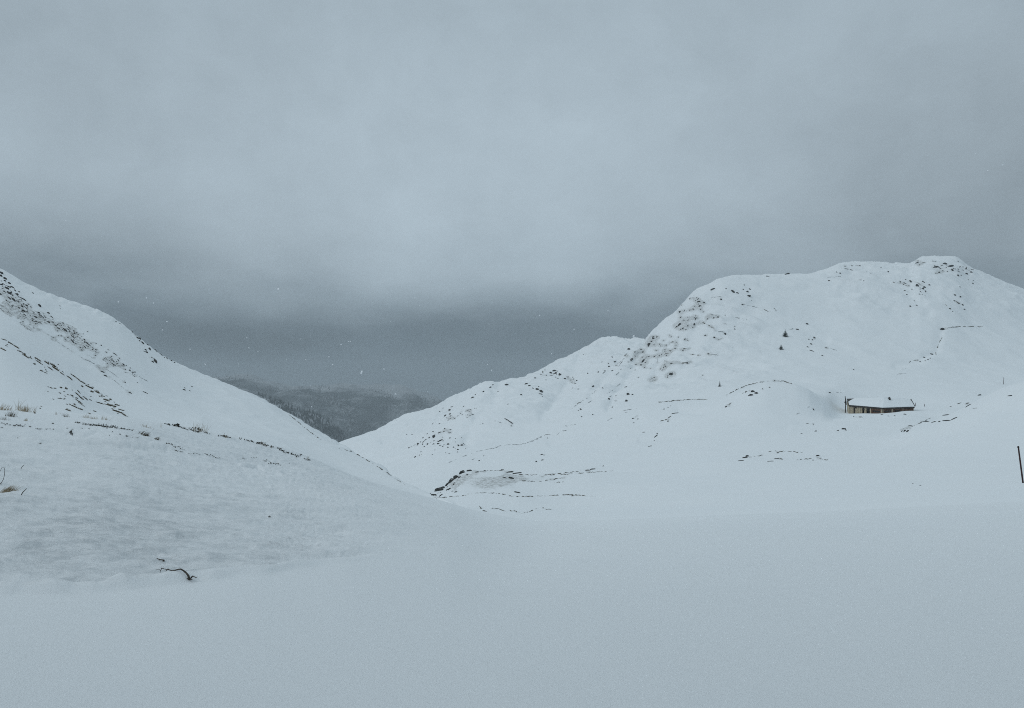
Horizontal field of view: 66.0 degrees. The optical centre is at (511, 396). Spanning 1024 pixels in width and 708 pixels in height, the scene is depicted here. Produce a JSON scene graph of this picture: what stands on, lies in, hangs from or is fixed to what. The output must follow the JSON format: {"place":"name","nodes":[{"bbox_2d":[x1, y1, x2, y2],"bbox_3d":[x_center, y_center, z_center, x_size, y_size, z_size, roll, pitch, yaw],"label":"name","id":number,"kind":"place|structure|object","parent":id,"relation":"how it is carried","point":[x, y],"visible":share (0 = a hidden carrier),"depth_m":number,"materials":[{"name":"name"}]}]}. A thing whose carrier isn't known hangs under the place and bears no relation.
{"place":"outdoors","nodes":[
{"label":"outdoors","id":0,"kind":"place"},
{"bbox_2d":[0,269,453,503],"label":"hillside","id":1,"kind":"structure","parent":0,"point":[214,405],"depth_m":98.69,"materials":[{"name":"white snow"}]},
{"bbox_2d":[249,392,346,442],"bbox_3d":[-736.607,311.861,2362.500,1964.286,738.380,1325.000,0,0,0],"label":"wooded spur","id":2,"kind":"structure","parent":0,"point":[312,421],"depth_m":2081.36,"materials":[{"name":"plant"}]},
{"bbox_2d":[210,374,443,438],"bbox_3d":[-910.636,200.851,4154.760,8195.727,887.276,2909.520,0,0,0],"label":"mountain","id":3,"kind":"structure","parent":0,"point":[353,392],"depth_m":4280.48,"materials":[{"name":"grey snow"}]},
{"bbox_2d":[214,375,441,441],"bbox_3d":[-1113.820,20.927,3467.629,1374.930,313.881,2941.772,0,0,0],"label":"forest","id":4,"kind":"object","parent":3,"relation":"on","point":[286,408],"visible":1,"depth_m":3824.12,"materials":[{"name":"plant"}]},
{"bbox_2d":[0,408,1023,707],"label":"snow field","id":5,"kind":"structure","parent":0,"point":[326,586],"depth_m":6.52,"materials":[{"name":"white snow"}]},
{"bbox_2d":[0,467,20,492],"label":"grass tuft","id":6,"kind":"object","parent":5,"relation":"on","point":[7,489],"visible":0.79,"depth_m":9.83,"materials":[{"name":"plant"}]},
{"bbox_2d":[156,568,196,579],"bbox_3d":[-2.932,1.544,6.865,0.518,0.116,0.045,0,0,29],"label":"broken branch","id":7,"kind":"object","parent":5,"relation":"on","point":[188,576],"visible":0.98,"depth_m":6.80,"materials":[{"name":"brown plant"}]},
{"bbox_2d":[0,0,1023,399],"label":"sky","id":8,"kind":"structure","parent":0,"point":[830,133],"materials":[{"name":"grey"}]},
{"bbox_2d":[55,49,1004,547],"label":"falling snow","id":9,"kind":"structure","parent":0,"point":[451,281],"depth_m":3.25,"materials":[{"name":"white snow"}]},
{"bbox_2d":[339,255,1023,520],"bbox_3d":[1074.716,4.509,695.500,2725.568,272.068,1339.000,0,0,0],"label":"mountain","id":10,"kind":"structure","parent":0,"point":[876,331],"depth_m":329.21,"materials":[{"name":"white snow"}]},
{"bbox_2d":[0,271,905,459],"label":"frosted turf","id":11,"kind":"structure","parent":10,"relation":"on","point":[500,422],"depth_m":326.48,"materials":[{"name":"plant"}]},
{"bbox_2d":[0,261,973,495],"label":"stones","id":12,"kind":"object","parent":10,"relation":"on","point":[439,411],"visible":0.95,"depth_m":323.82,"materials":[{"name":"grey stone"}]},
{"bbox_2d":[10,261,982,511],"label":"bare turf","id":13,"kind":"structure","parent":10,"relation":"on","point":[661,420],"depth_m":164.82,"materials":[{"name":"brown plant"}]},
{"bbox_2d":[846,397,914,413],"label":"long barn","id":14,"kind":"structure","parent":10,"relation":"on","point":[874,405],"depth_m":292.89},
{"bbox_2d":[1017,446,1023,482],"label":"snow pole","id":15,"kind":"object","parent":10,"relation":"on","point":[1020,464],"visible":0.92,"depth_m":56.23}
]}

